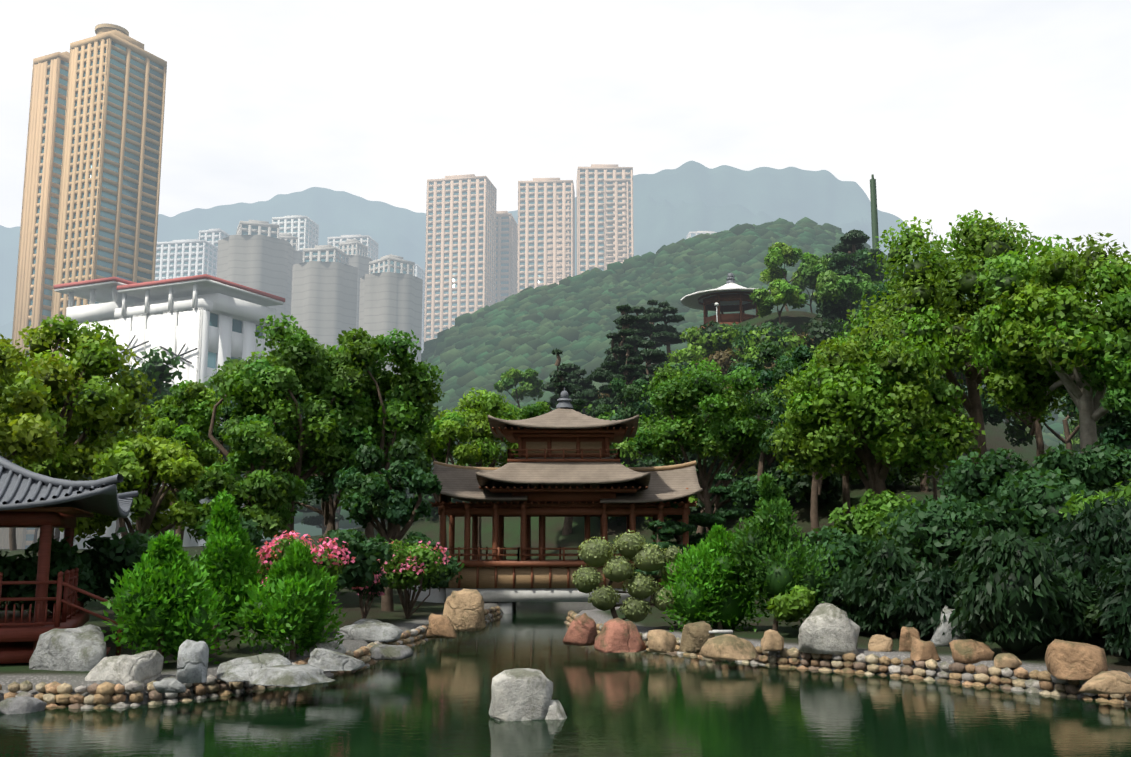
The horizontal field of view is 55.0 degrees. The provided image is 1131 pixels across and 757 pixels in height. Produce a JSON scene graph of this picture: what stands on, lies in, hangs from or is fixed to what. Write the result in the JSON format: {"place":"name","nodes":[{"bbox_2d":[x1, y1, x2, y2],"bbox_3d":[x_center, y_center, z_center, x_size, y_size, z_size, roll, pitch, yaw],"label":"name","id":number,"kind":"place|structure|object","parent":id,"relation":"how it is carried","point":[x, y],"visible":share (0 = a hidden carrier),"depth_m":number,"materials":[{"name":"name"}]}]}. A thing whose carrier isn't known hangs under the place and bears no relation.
{"place":"outdoors","nodes":[
{"label":"outdoors","id":0,"kind":"place"},
{"bbox_2d":[0,187,517,346],"bbox_3d":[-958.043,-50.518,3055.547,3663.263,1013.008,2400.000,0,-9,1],"label":"mountain","id":1,"kind":"structure","parent":0,"point":[389,229],"depth_m":3057.92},
{"bbox_2d":[264,523,352,539],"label":"wall","id":2,"kind":"structure","parent":0,"point":[303,529],"depth_m":223.26,"materials":[{"name":"grey"}]},
{"bbox_2d":[216,235,422,374],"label":"net","id":3,"kind":"object","parent":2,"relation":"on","point":[325,303],"visible":0.23,"depth_m":433.58,"materials":[{"name":"grey fabric"}]},
{"bbox_2d":[277,217,1080,528],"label":"hill crowns","id":4,"kind":"object","parent":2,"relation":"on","point":[531,327],"visible":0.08,"depth_m":395.01,"materials":[{"name":"green plant"}]},
{"bbox_2d":[407,427,698,613],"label":"pavilion","id":5,"kind":"structure","parent":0,"point":[542,502],"depth_m":48.16,"materials":[{"name":"brown wood"}]},
{"bbox_2d":[432,464,530,502],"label":"left wing roof","id":6,"kind":"structure","parent":5,"relation":"attached to","point":[461,484],"depth_m":49.05,"materials":[{"name":"brown tile"}]},
{"bbox_2d":[476,457,650,488],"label":"lower pavilion roof","id":7,"kind":"structure","parent":5,"relation":"attached to","point":[566,475],"depth_m":47.32,"materials":[{"name":"brown tile"}]},
{"bbox_2d":[488,407,638,437],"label":"upper pavilion roof","id":8,"kind":"structure","parent":5,"relation":"attached to","point":[564,418],"depth_m":48.62,"materials":[{"name":"brown tile"}]},
{"bbox_2d":[556,387,572,408],"bbox_3d":[-0.044,0.896,50.899,0.819,1.000,0.840,0,-9,1],"label":"roof finial","id":9,"kind":"object","parent":8,"relation":"on","point":[564,400],"visible":0.96,"depth_m":50.66,"materials":[{"name":"grey metal"}]},
{"bbox_2d":[433,442,696,587],"bbox_3d":[-0.044,6.309,50.077,12.249,6.450,3.920,0,-9,1],"label":"pavilion woodwork","id":10,"kind":"object","parent":5,"relation":"attached to","point":[523,577],"visible":0.58,"depth_m":47.81,"materials":[{"name":"brown wood"}]},
{"bbox_2d":[599,465,702,502],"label":"right wing roof","id":11,"kind":"structure","parent":5,"relation":"attached to","point":[668,485],"depth_m":48.86,"materials":[{"name":"brown tile"}]},
{"bbox_2d":[0,602,1130,756],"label":"water","id":12,"kind":"structure","parent":0,"point":[431,698],"depth_m":19.64,"materials":[{"name":"green liquid"}]},
{"bbox_2d":[0,311,1130,706],"bbox_3d":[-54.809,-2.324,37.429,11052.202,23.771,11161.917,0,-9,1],"label":"ground","id":13,"kind":"structure","parent":0,"point":[1032,659],"depth_m":40.30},
{"bbox_2d":[0,507,121,663],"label":"pavilion","id":14,"kind":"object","parent":13,"relation":"on","point":[21,633],"depth_m":24.46,"materials":[{"name":"red wood"}]},
{"bbox_2d":[0,469,132,517],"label":"roof","id":15,"kind":"structure","parent":14,"relation":"attached to","point":[103,500],"depth_m":24.43,"materials":[{"name":"tile"}]},
{"bbox_2d":[0,456,138,513],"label":"pavilion tiles","id":16,"kind":"object","parent":15,"relation":"on","point":[125,500],"visible":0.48,"depth_m":24.61,"materials":[{"name":"tile"}]},
{"bbox_2d":[0,23,716,548],"bbox_3d":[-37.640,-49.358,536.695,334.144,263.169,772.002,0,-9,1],"label":"walls","id":17,"kind":"structure","parent":13,"relation":"on","point":[164,313],"depth_m":237.67,"materials":[{"name":"beige concrete"}]},
{"bbox_2d":[25,40,698,548],"bbox_3d":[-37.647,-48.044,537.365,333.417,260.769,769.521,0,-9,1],"label":"glass","id":18,"kind":"object","parent":13,"relation":"on","point":[237,326],"depth_m":241.66,"materials":[{"name":"grey"}]},
{"bbox_2d":[285,630,732,657],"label":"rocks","id":19,"kind":"object","parent":13,"relation":"on","point":[723,631],"visible":0.29,"depth_m":28.49,"materials":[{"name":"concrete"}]},
{"bbox_2d":[0,209,1130,664],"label":"foliage","id":20,"kind":"object","parent":13,"relation":"on","point":[1040,553],"visible":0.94,"depth_m":38.59,"materials":[{"name":"green plant"}]},
{"bbox_2d":[0,589,1130,720],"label":"rocks","id":21,"kind":"object","parent":13,"relation":"on","point":[521,694],"visible":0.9,"depth_m":23.21,"materials":[{"name":"grey stone"}]},
{"bbox_2d":[0,229,1130,525],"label":"foliage","id":22,"kind":"object","parent":13,"relation":"on","point":[834,277],"visible":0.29,"depth_m":85.00,"materials":[{"name":"green plant"}]},
{"bbox_2d":[0,606,1130,708],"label":"cobbles","id":23,"kind":"object","parent":13,"relation":"on","point":[101,696],"visible":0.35,"depth_m":23.39,"materials":[{"name":"beige stone"}]},
{"bbox_2d":[3,244,1130,662],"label":"bark","id":24,"kind":"object","parent":13,"relation":"on","point":[1091,410],"visible":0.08,"depth_m":46.01,"materials":[{"name":"brown plant"}]},
{"bbox_2d":[715,302,718,321],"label":"lamp post","id":25,"kind":"object","parent":13,"relation":"on","point":[716,304],"visible":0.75,"depth_m":91.48,"materials":[{"name":"white metal"}]},
{"bbox_2d":[697,291,758,329],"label":"hilltop pavilion","id":26,"kind":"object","parent":13,"relation":"on","point":[736,318],"visible":0.52,"depth_m":95.64,"materials":[{"name":"brown wood"}]},
{"bbox_2d":[681,282,770,310],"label":"pavilion roof","id":27,"kind":"structure","parent":26,"relation":"on","point":[690,300],"depth_m":97.47,"materials":[{"name":"grey tile"}]},
{"bbox_2d":[726,273,735,283],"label":"roof finial","id":28,"kind":"object","parent":27,"relation":"on","point":[730,277],"visible":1,"depth_m":97.86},
{"bbox_2d":[870,174,878,249],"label":"pole","id":29,"kind":"object","parent":13,"relation":"on","point":[874,212],"visible":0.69,"depth_m":107.84,"materials":[{"name":"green metal"}]},
{"bbox_2d":[0,0,1130,311],"label":"sky","id":30,"kind":"structure","parent":0,"point":[1018,111],"materials":[{"name":"white"}]},
{"bbox_2d":[575,161,958,275],"bbox_3d":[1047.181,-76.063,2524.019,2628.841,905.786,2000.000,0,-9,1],"label":"mountain","id":31,"kind":"structure","parent":0,"point":[681,202],"depth_m":2545.94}
]}

